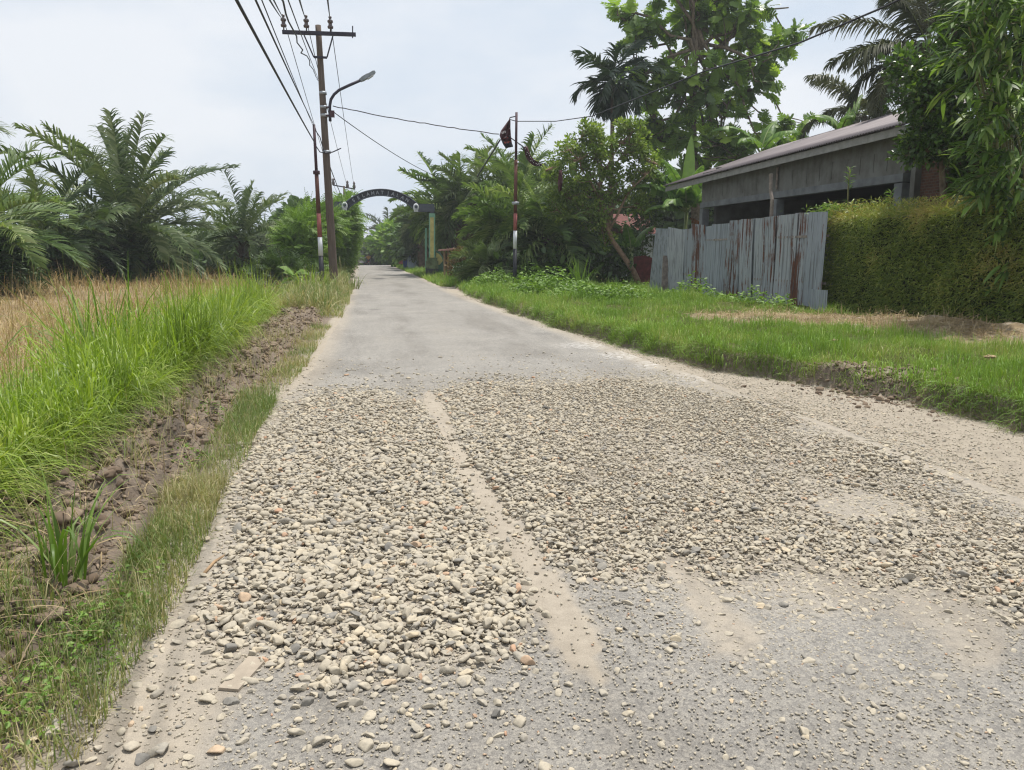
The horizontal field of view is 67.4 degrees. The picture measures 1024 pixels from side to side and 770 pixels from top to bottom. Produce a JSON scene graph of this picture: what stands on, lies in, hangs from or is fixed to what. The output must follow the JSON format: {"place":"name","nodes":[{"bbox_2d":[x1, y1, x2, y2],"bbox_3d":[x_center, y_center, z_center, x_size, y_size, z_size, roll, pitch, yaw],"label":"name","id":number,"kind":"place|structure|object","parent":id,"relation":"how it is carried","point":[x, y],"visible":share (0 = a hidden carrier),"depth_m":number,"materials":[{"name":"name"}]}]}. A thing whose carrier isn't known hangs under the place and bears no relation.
{"place":"outdoors","nodes":[
{"label":"outdoors","id":0,"kind":"place"},
{"bbox_2d":[0,0,1020,237],"label":"sky","id":1,"kind":"structure","parent":0,"point":[204,80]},
{"bbox_2d":[0,268,1023,769],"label":"ground","id":2,"kind":"structure","parent":0,"point":[830,372],"depth_m":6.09,"materials":[{"name":"soil"}]},
{"bbox_2d":[0,121,15,148],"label":"oil palm","id":3,"kind":"object","parent":2,"relation":"on","point":[4,131],"visible":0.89,"depth_m":32.68,"materials":[{"name":"green plant"}]},
{"bbox_2d":[0,132,90,295],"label":"oil palm","id":4,"kind":"object","parent":2,"relation":"on","point":[18,243],"visible":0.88,"depth_m":22.55,"materials":[{"name":"green plant"}]},
{"bbox_2d":[0,153,135,283],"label":"oil palm","id":5,"kind":"object","parent":2,"relation":"on","point":[55,256],"visible":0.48,"depth_m":28.28,"materials":[{"name":"green plant"}]},
{"bbox_2d":[0,451,157,586],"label":"grass tussock","id":6,"kind":"object","parent":2,"relation":"on","point":[56,553],"depth_m":3.16,"materials":[{"name":"plant"}]},
{"bbox_2d":[0,266,172,369],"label":"grass tussock","id":7,"kind":"object","parent":2,"relation":"on","point":[81,327],"depth_m":8.62,"materials":[{"name":"plant"}]},
{"bbox_2d":[0,107,240,286],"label":"oil palm","id":8,"kind":"object","parent":2,"relation":"on","point":[146,241],"visible":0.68,"depth_m":31.46,"materials":[{"name":"green plant"}]},
{"bbox_2d":[0,259,291,390],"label":"dry grass","id":9,"kind":"structure","parent":2,"relation":"on","point":[12,323],"depth_m":20.72,"materials":[{"name":"plant"}]},
{"bbox_2d":[0,238,295,559],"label":"tall grass","id":10,"kind":"structure","parent":2,"relation":"on","point":[103,368],"depth_m":6.26,"materials":[{"name":"plant"}]},
{"bbox_2d":[0,257,353,769],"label":"verge grass","id":11,"kind":"structure","parent":2,"relation":"on","point":[318,295],"depth_m":3.38,"materials":[{"name":"plant"}]},
{"bbox_2d":[145,267,245,319],"bbox_3d":[-4.667,-1.056,11.301,1.821,1.391,1.611,-2,10,-11],"label":"grass tussock","id":12,"kind":"object","parent":2,"relation":"on","point":[177,298],"depth_m":11.15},
{"bbox_2d":[172,209,229,251],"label":"oil palm","id":13,"kind":"object","parent":2,"relation":"on","point":[196,235],"visible":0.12,"depth_m":50.73,"materials":[{"name":"green plant"}]},
{"bbox_2d":[191,209,251,253],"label":"oil palm","id":14,"kind":"object","parent":2,"relation":"on","point":[213,218],"visible":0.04,"depth_m":62.69,"materials":[{"name":"green plant"}]},
{"bbox_2d":[188,250,263,280],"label":"woods","id":15,"kind":"object","parent":2,"relation":"on","point":[209,264],"visible":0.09,"depth_m":40.39,"materials":[{"name":"green plant"}]},
{"bbox_2d":[180,169,289,281],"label":"oil palm","id":16,"kind":"object","parent":2,"relation":"on","point":[245,242],"visible":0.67,"depth_m":40.84,"materials":[{"name":"green plant"}]},
{"bbox_2d":[208,260,276,296],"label":"grass tussock","id":17,"kind":"object","parent":2,"relation":"on","point":[237,278],"depth_m":19.62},
{"bbox_2d":[240,199,279,251],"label":"oil palm","id":18,"kind":"object","parent":2,"relation":"on","point":[262,221],"visible":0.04,"depth_m":57.84,"materials":[{"name":"green plant"}]},
{"bbox_2d":[242,246,318,289],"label":"roadside shrub","id":19,"kind":"object","parent":2,"relation":"on","point":[275,261],"visible":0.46,"depth_m":31.63,"materials":[{"name":"green plant"}]},
{"bbox_2d":[266,194,315,235],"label":"roadside tree","id":20,"kind":"object","parent":2,"relation":"on","point":[293,201],"visible":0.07,"depth_m":46.33,"materials":[{"name":"green plant"}]},
{"bbox_2d":[279,266,307,284],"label":"plant","id":21,"kind":"object","parent":2,"relation":"on","point":[289,271],"visible":0.62,"depth_m":26.35,"materials":[{"name":"green plant"}]},
{"bbox_2d":[266,195,328,275],"bbox_3d":[-9.449,-6.089,34.353,3.095,4.633,4.268,-2,10,-11],"label":"roadside shrub","id":22,"kind":"object","parent":2,"relation":"on","point":[297,231],"visible":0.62,"depth_m":33.48,"materials":[{"name":"green plant"}]},
{"bbox_2d":[283,266,337,287],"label":"grass tussock","id":23,"kind":"object","parent":2,"relation":"on","point":[312,274],"depth_m":24.09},
{"bbox_2d":[280,14,355,280],"bbox_3d":[-6.692,-7.952,27.352,2.510,9.665,0.555,-2,10,-11],"label":"utility pole","id":24,"kind":"object","parent":2,"relation":"on","point":[320,57],"visible":0.9,"depth_m":27.16,"materials":[{"name":"brown wood"}]},
{"bbox_2d":[281,0,317,79],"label":"cable","id":25,"kind":"object","parent":24,"relation":"attached to","point":[284,7],"visible":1,"depth_m":10.42,"materials":[{"name":"rubber"}]},
{"bbox_2d":[288,0,317,76],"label":"cable","id":26,"kind":"object","parent":24,"relation":"attached to","point":[300,32],"visible":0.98,"depth_m":10.18,"materials":[{"name":"rubber"}]},
{"bbox_2d":[331,29,353,183],"bbox_3d":[-11.347,-16.531,53.258,0.025,1.222,55.118,-2,10,-10],"label":"cable","id":27,"kind":"object","parent":24,"relation":"attached to","point":[341,99],"visible":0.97,"depth_m":36.89,"materials":[{"name":"rubber"}]},
{"bbox_2d":[326,70,375,121],"bbox_3d":[-5.656,-10.138,26.942,1.764,1.748,0.250,-2,10,-11],"label":"street lamp","id":28,"kind":"object","parent":24,"relation":"attached to","point":[363,78],"visible":1,"depth_m":26.84,"materials":[{"name":"metal"}]},
{"bbox_2d":[334,112,436,176],"bbox_3d":[-5.245,-10.688,35.281,0.029,0.646,16.966,1,10,7],"label":"cable","id":29,"kind":"object","parent":28,"relation":"attached to","point":[379,144],"visible":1,"depth_m":31.94,"materials":[{"name":"rubber"}]},
{"bbox_2d":[333,106,498,134],"bbox_3d":[-3.366,-9.350,27.114,5.831,0.933,0.042,-1,10,-3],"label":"cable","id":30,"kind":"object","parent":24,"relation":"attached to","point":[415,121],"visible":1,"depth_m":27.12,"materials":[{"name":"rubber"}]},
{"bbox_2d":[313,124,323,281],"bbox_3d":[-6.903,-6.242,27.369,0.253,5.830,0.235,-2,10,-11],"label":"cable pole","id":31,"kind":"object","parent":2,"relation":"on","point":[316,172],"visible":0.85,"depth_m":27.32,"materials":[{"name":"metal"}]},
{"bbox_2d":[235,0,314,142],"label":"cable","id":32,"kind":"object","parent":31,"relation":"attached to","point":[255,35],"visible":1,"depth_m":10.45,"materials":[{"name":"rubber"}]},
{"bbox_2d":[255,0,313,124],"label":"cable","id":33,"kind":"object","parent":31,"relation":"attached to","point":[260,10],"visible":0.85,"depth_m":10.29,"materials":[{"name":"rubber"}]},
{"bbox_2d":[261,0,313,126],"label":"cable","id":34,"kind":"object","parent":31,"relation":"attached to","point":[282,51],"visible":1,"depth_m":10.45,"materials":[{"name":"rubber"}]},
{"bbox_2d":[285,188,352,271],"bbox_3d":[-9.576,-7.152,37.255,3.825,4.740,4.026,-2,10,-11],"label":"roadside shrub","id":35,"kind":"object","parent":2,"relation":"on","point":[339,230],"visible":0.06,"depth_m":36.80,"materials":[{"name":"green plant"}]},
{"bbox_2d":[332,178,355,194],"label":"utility pole","id":36,"kind":"object","parent":2,"relation":"on","point":[347,185],"visible":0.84,"depth_m":79.77,"materials":[{"name":"grey metal"}]},
{"bbox_2d":[335,189,367,249],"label":"roadside tree","id":37,"kind":"object","parent":2,"relation":"on","point":[348,191],"depth_m":63.06,"materials":[{"name":"green plant"}]},
{"bbox_2d":[332,186,370,276],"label":"roadside shrub","id":38,"kind":"object","parent":2,"relation":"on","point":[347,256],"visible":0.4,"depth_m":43.58,"materials":[{"name":"green plant"}]},
{"bbox_2d":[338,272,371,288],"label":"grass tussock","id":39,"kind":"object","parent":2,"relation":"on","point":[352,285],"depth_m":29.69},
{"bbox_2d":[362,236,390,264],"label":"tree","id":40,"kind":"object","parent":2,"relation":"on","point":[367,252],"visible":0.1,"depth_m":99.66,"materials":[{"name":"green plant"}]},
{"bbox_2d":[364,217,392,264],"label":"tree","id":41,"kind":"object","parent":2,"relation":"on","point":[373,245],"visible":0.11,"depth_m":88.01,"materials":[{"name":"green plant"}]},
{"bbox_2d":[327,189,438,275],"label":"road arch","id":42,"kind":"structure","parent":2,"relation":"on","point":[431,261],"depth_m":43.08,"materials":[{"name":"black paint"}]},
{"bbox_2d":[363,204,404,243],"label":"oil palm","id":43,"kind":"object","parent":2,"relation":"on","point":[373,219],"visible":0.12,"depth_m":107.18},
{"bbox_2d":[378,217,407,266],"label":"tree","id":44,"kind":"object","parent":2,"relation":"on","point":[387,248],"visible":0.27,"depth_m":75.04,"materials":[{"name":"green plant"}]},
{"bbox_2d":[387,222,407,262],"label":"tree","id":45,"kind":"object","parent":2,"relation":"on","point":[396,243],"visible":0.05,"depth_m":67.92,"materials":[{"name":"green plant"}]},
{"bbox_2d":[0,261,799,758],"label":"weeds","id":46,"kind":"object","parent":2,"relation":"on","point":[536,281],"visible":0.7,"depth_m":17.04,"materials":[{"name":"green plant"}]},
{"bbox_2d":[403,256,417,267],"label":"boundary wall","id":47,"kind":"structure","parent":2,"relation":"on","point":[411,264],"depth_m":63.13,"materials":[{"name":"grey paint"}]},
{"bbox_2d":[393,196,436,268],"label":"oil palm","id":48,"kind":"object","parent":2,"relation":"on","point":[404,236],"visible":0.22,"depth_m":60.35,"materials":[{"name":"green plant"}]},
{"bbox_2d":[394,189,439,265],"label":"tree","id":49,"kind":"object","parent":2,"relation":"on","point":[407,251],"visible":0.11,"depth_m":62.01,"materials":[{"name":"green plant"}]},
{"bbox_2d":[425,228,426,268],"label":"green post","id":50,"kind":"object","parent":2,"relation":"on","point":[425,246],"visible":0.86,"depth_m":44.78,"materials":[{"name":"paint"}]},
{"bbox_2d":[388,151,480,270],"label":"oil palm","id":51,"kind":"object","parent":2,"relation":"on","point":[420,220],"visible":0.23,"depth_m":48.09,"materials":[{"name":"green plant"}]},
{"bbox_2d":[436,251,442,271],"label":"gate wall","id":52,"kind":"structure","parent":2,"relation":"on","point":[439,256],"depth_m":44.22,"materials":[{"name":"green paint"}]},
{"bbox_2d":[438,248,461,274],"bbox_3d":[-3.062,-6.048,38.250,1.066,1.542,1.600,-2,10,-11],"label":"roadside stall","id":53,"kind":"object","parent":2,"relation":"on","point":[444,250],"visible":0.3,"depth_m":37.85,"materials":[{"name":"brown wood"}]},
{"bbox_2d":[402,150,501,253],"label":"oil palm","id":54,"kind":"object","parent":2,"relation":"on","point":[441,232],"visible":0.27,"depth_m":45.19,"materials":[{"name":"green plant"}]},
{"bbox_2d":[445,246,470,275],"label":"bronze bush","id":55,"kind":"object","parent":2,"relation":"on","point":[453,260],"visible":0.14,"depth_m":36.40,"materials":[{"name":"green plant"}]},
{"bbox_2d":[447,257,475,276],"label":"dark bush","id":56,"kind":"object","parent":2,"relation":"on","point":[463,262],"visible":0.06,"depth_m":34.18,"materials":[{"name":"green plant"}]},
{"bbox_2d":[419,144,518,250],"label":"oil palm","id":57,"kind":"object","parent":2,"relation":"on","point":[463,194],"visible":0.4,"depth_m":44.08,"materials":[{"name":"green plant"}]},
{"bbox_2d":[447,236,520,286],"bbox_3d":[-1.060,-4.772,30.946,3.159,2.439,3.022,-2,10,-11],"label":"shrub","id":58,"kind":"object","parent":2,"relation":"on","point":[479,267],"visible":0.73,"depth_m":30.53,"materials":[{"name":"green plant"}]},
{"bbox_2d":[0,300,1023,714],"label":"straw","id":59,"kind":"object","parent":2,"relation":"on","point":[938,322],"visible":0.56,"depth_m":10.59,"materials":[{"name":"plant"}]},
{"bbox_2d":[451,170,578,259],"bbox_3d":[0.057,-6.607,33.084,5.687,4.639,5.075,-2,10,-11],"label":"oil palm","id":60,"kind":"object","parent":2,"relation":"on","point":[494,206],"visible":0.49,"depth_m":32.07,"materials":[{"name":"green plant"}]},
{"bbox_2d":[512,112,518,282],"bbox_3d":[0.127,-6.546,27.875,0.255,6.408,0.255,-2,10,-11],"label":"cable pole","id":61,"kind":"object","parent":2,"relation":"on","point":[515,203],"visible":0.94,"depth_m":27.83,"materials":[{"name":"metal"}]},
{"bbox_2d":[500,119,512,147],"bbox_3d":[-0.188,-8.972,27.356,0.509,1.033,0.316,-2,10,-11],"label":"banner","id":62,"kind":"object","parent":61,"relation":"attached to","point":[506,140],"visible":1,"depth_m":27.37,"materials":[{"name":"fabric"}]},
{"bbox_2d":[510,0,899,121],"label":"cable","id":63,"kind":"object","parent":61,"relation":"attached to","point":[868,13],"visible":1,"depth_m":13.95,"materials":[{"name":"rubber"}]},
{"bbox_3d":[0.101,-8.696,27.498,0.722,0.590,0.036,-2,10,-11],"label":"cable","id":64,"kind":"object","parent":61,"relation":"attached to","visible":0},
{"bbox_2d":[524,146,542,165],"bbox_3d":[0.779,-8.248,27.670,0.707,0.730,0.276,-2,10,-11],"label":"banner","id":65,"kind":"object","parent":64,"relation":"hanging from","point":[531,160],"visible":1,"depth_m":27.67,"materials":[{"name":"fabric"}]},
{"bbox_2d":[458,124,574,224],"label":"oil palm","id":66,"kind":"object","parent":2,"relation":"on","point":[503,166],"visible":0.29,"depth_m":40.84,"materials":[{"name":"green plant"}]},
{"bbox_2d":[482,170,622,278],"bbox_3d":[1.393,-6.663,32.438,5.819,5.017,5.398,6,12,32],"label":"oil palm","id":67,"kind":"object","parent":2,"relation":"on","point":[568,239],"visible":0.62,"depth_m":31.27,"materials":[{"name":"green plant"}]},
{"bbox_2d":[468,245,639,284],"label":"weeds","id":68,"kind":"object","parent":2,"relation":"on","point":[616,261],"visible":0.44,"depth_m":31.23,"materials":[{"name":"green plant"}]},
{"bbox_2d":[561,252,599,282],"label":"grass tussock","id":69,"kind":"object","parent":2,"relation":"on","point":[577,274],"depth_m":28.95,"materials":[{"name":"green plant"}]},
{"bbox_2d":[555,239,621,279],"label":"banana plant","id":70,"kind":"object","parent":2,"relation":"on","point":[596,254],"visible":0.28,"depth_m":32.17,"materials":[{"name":"green plant"}]},
{"bbox_2d":[539,115,667,284],"bbox_3d":[3.567,-7.262,30.732,5.207,6.819,2.147,-2,10,-11],"label":"leaning tree","id":71,"kind":"object","parent":2,"relation":"on","point":[597,147],"visible":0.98,"depth_m":30.24,"materials":[{"name":"green plant"}]},
{"bbox_2d":[495,152,713,255],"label":"woods","id":72,"kind":"object","parent":2,"relation":"on","point":[675,220],"visible":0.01,"depth_m":44.93,"materials":[{"name":"green plant"}]},
{"bbox_2d":[564,219,646,274],"bbox_3d":[3.245,-6.297,34.457,5.597,3.350,2.942,-2,10,-11],"label":"dark bush","id":73,"kind":"object","parent":2,"relation":"on","point":[637,248],"visible":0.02,"depth_m":34.32,"materials":[{"name":"green plant"}]},
{"bbox_2d":[570,36,667,281],"bbox_3d":[4.395,-9.671,33.375,4.093,10.516,3.872,-2,10,-11],"label":"areca palm","id":74,"kind":"object","parent":2,"relation":"on","point":[610,94],"visible":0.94,"depth_m":32.33,"materials":[{"name":"green plant"}]},
{"bbox_2d":[597,223,656,282],"bbox_3d":[4.838,-5.548,32.705,2.161,2.549,1.613,-9,13,-41],"label":"banana plant","id":75,"kind":"object","parent":2,"relation":"on","point":[630,240],"visible":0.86,"depth_m":32.23,"materials":[{"name":"green plant"}]},
{"bbox_2d":[598,214,655,275],"bbox_3d":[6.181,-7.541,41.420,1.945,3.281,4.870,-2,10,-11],"label":"red roofed house","id":76,"kind":"structure","parent":2,"relation":"on","point":[620,218],"depth_m":40.16,"materials":[{"name":"tile"}]},
{"bbox_2d":[633,255,651,282],"bbox_3d":[5.569,-4.848,33.032,1.071,1.431,0.140,-2,10,-11],"label":"metal sheet","id":77,"kind":"object","parent":2,"relation":"on","point":[643,266],"visible":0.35,"depth_m":33.01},
{"bbox_2d":[615,166,673,276],"bbox_3d":[6.778,-8.146,38.351,4.050,6.071,2.639,-2,10,-11],"label":"dark bush","id":78,"kind":"object","parent":2,"relation":"on","point":[638,223],"visible":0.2,"depth_m":38.18,"materials":[{"name":"green plant"}]},
{"bbox_2d":[623,136,703,228],"bbox_3d":[6.762,-7.105,31.074,4.275,5.939,3.272,-7,12,-36],"label":"banana plant","id":79,"kind":"object","parent":2,"relation":"on","point":[685,199],"visible":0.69,"depth_m":30.93,"materials":[{"name":"green plant"}]},
{"bbox_2d":[661,255,667,290],"bbox_3d":[4.901,-3.579,24.571,0.270,1.118,0.176,-2,10,-11],"label":"dark plank","id":80,"kind":"object","parent":2,"relation":"on","point":[664,283],"visible":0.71,"depth_m":24.55,"materials":[{"name":"grey wood"}]},
{"bbox_2d":[600,0,815,227],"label":"breadfruit tree","id":81,"kind":"object","parent":2,"relation":"on","point":[698,22],"visible":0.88,"depth_m":34.09,"materials":[{"name":"green plant"}]},
{"bbox_2d":[393,263,1023,432],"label":"bank grass","id":82,"kind":"structure","parent":2,"relation":"on","point":[670,327],"depth_m":10.46,"materials":[{"name":"plant"}]},
{"bbox_2d":[650,212,828,311],"bbox_3d":[5.687,-3.389,20.997,0.163,2.225,10.369,-2,10,-11],"label":"zinc fence","id":83,"kind":"object","parent":2,"relation":"on","point":[781,255],"visible":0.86,"depth_m":19.22,"materials":[{"name":"grey metal"}]},
{"bbox_2d":[462,291,1023,501],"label":"pebbles","id":84,"kind":"object","parent":2,"relation":"on","point":[506,309],"visible":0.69,"depth_m":6.59,"materials":[{"name":"gravel"}]},
{"bbox_2d":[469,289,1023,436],"bbox_3d":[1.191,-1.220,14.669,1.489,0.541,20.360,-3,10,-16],"label":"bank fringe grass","id":85,"kind":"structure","parent":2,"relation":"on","point":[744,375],"depth_m":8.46,"materials":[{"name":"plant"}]},
{"bbox_2d":[711,122,802,151],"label":"banana plant","id":86,"kind":"object","parent":2,"relation":"on","point":[767,140],"visible":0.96,"depth_m":32.10,"materials":[{"name":"green plant"}]},
{"bbox_2d":[769,173,773,216],"bbox_3d":[6.238,-3.505,18.651,0.098,3.169,0.249,-2,10,-11],"label":"wooden stake","id":87,"kind":"object","parent":2,"relation":"on","point":[771,195],"visible":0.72,"depth_m":18.44,"materials":[{"name":"grey wood"}]},
{"bbox_2d":[804,94,862,128],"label":"banana plant","id":88,"kind":"object","parent":2,"relation":"on","point":[848,119],"visible":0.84,"depth_m":28.64,"materials":[{"name":"green plant"}]},
{"bbox_2d":[663,88,1023,288],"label":"concrete house","id":89,"kind":"structure","parent":2,"relation":"on","point":[811,171],"depth_m":21.46,"materials":[{"name":"grey concrete"}]},
{"bbox_2d":[799,72,911,139],"bbox_3d":[14.175,-9.108,32.416,5.124,9.679,5.225,-2,10,-11],"label":"coconut palm","id":90,"kind":"object","parent":2,"relation":"on","point":[842,88],"visible":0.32,"depth_m":31.70,"materials":[{"name":"green plant"}]},
{"bbox_2d":[806,0,976,118],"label":"coconut palm","id":91,"kind":"object","parent":2,"relation":"on","point":[914,16],"visible":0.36,"depth_m":25.56,"materials":[{"name":"green plant"}]},
{"bbox_2d":[821,184,1023,323],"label":"hedge","id":92,"kind":"object","parent":2,"relation":"on","point":[936,260],"visible":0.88,"depth_m":13.93,"materials":[{"name":"green plant"}]},
{"bbox_2d":[780,198,865,219],"bbox_3d":[7.062,-3.852,16.880,1.308,0.535,2.627,-2,10,-11],"label":"bamboo sprout","id":93,"kind":"object","parent":92,"relation":"on","point":[828,205],"visible":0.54,"depth_m":16.65,"materials":[{"name":"green plant"}]},
{"bbox_2d":[844,166,854,208],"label":"thin stem","id":94,"kind":"object","parent":92,"relation":"on","point":[848,178],"visible":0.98,"depth_m":16.60,"materials":[{"name":"green wood"}]},
{"bbox_2d":[877,1,987,206],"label":"glossy tree","id":95,"kind":"object","parent":2,"relation":"on","point":[928,136],"visible":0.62,"depth_m":14.55,"materials":[{"name":"green plant"}]},
{"bbox_2d":[908,133,1000,215],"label":"brick wall","id":96,"kind":"structure","parent":2,"relation":"on","point":[924,181],"depth_m":16.28,"materials":[{"name":"brick"}]},
{"bbox_2d":[917,0,1023,297],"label":"bamboo clump","id":97,"kind":"object","parent":2,"relation":"on","point":[997,111],"visible":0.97,"depth_m":11.79,"materials":[{"name":"green plant"}]},
{"bbox_2d":[929,0,1023,212],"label":"shade tree","id":98,"kind":"object","parent":2,"relation":"on","point":[943,3],"visible":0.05,"depth_m":14.24,"materials":[{"name":"green plant"}]},
{"bbox_2d":[28,351,1023,769],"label":"gravel","id":99,"kind":"structure","parent":0,"point":[292,445],"depth_m":3.83,"materials":[{"name":"gravel"}]},
{"bbox_2d":[558,170,562,191],"bbox_3d":[1.781,-7.458,28.038,0.182,0.776,0.169,-2,10,-11],"label":"banner","id":100,"kind":"object","parent":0,"point":[560,179],"visible":1,"depth_m":28.03,"materials":[{"name":"fabric"}]},
{"bbox_2d":[105,265,1023,769],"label":"road","id":101,"kind":"structure","parent":0,"point":[391,315],"depth_m":2.72,"materials":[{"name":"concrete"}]},
{"bbox_2d":[146,746,158,757],"bbox_3d":[-1.010,1.036,2.177,0.059,0.030,0.031,-8,13,-40],"label":"loose stone","id":102,"kind":"object","parent":101,"relation":"on","point":[151,752],"visible":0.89,"depth_m":2.16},
{"bbox_2d":[203,555,223,572],"bbox_3d":[-1.356,0.813,3.516,0.021,0.026,0.276,0,10,2],"label":"stick","id":103,"kind":"object","parent":101,"relation":"on","point":[208,568],"visible":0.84,"depth_m":3.47,"materials":[{"name":"brown wood"}]},
{"bbox_2d":[207,745,225,753],"bbox_3d":[-0.841,1.039,2.183,0.050,0.022,0.034,-2,10,-11],"label":"loose stone","id":104,"kind":"object","parent":101,"relation":"on","point":[217,749],"visible":1,"depth_m":2.18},
{"bbox_2d":[223,697,239,704],"bbox_3d":[-0.885,0.997,2.421,0.054,0.021,0.029,-2,10,-11],"label":"loose stone","id":105,"kind":"object","parent":101,"relation":"on","point":[230,700],"visible":1,"depth_m":2.42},
{"bbox_2d":[235,737,248,744],"bbox_3d":[-0.782,1.034,2.226,0.022,0.018,0.037,6,11,30],"label":"loose stone","id":106,"kind":"object","parent":101,"relation":"on","point":[243,740],"visible":1,"depth_m":2.22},
{"bbox_2d":[218,656,266,691],"bbox_3d":[-0.902,0.969,2.582,0.070,0.010,0.200,2,10,9],"label":"plank","id":107,"kind":"object","parent":101,"relation":"on","point":[245,668],"visible":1,"depth_m":2.57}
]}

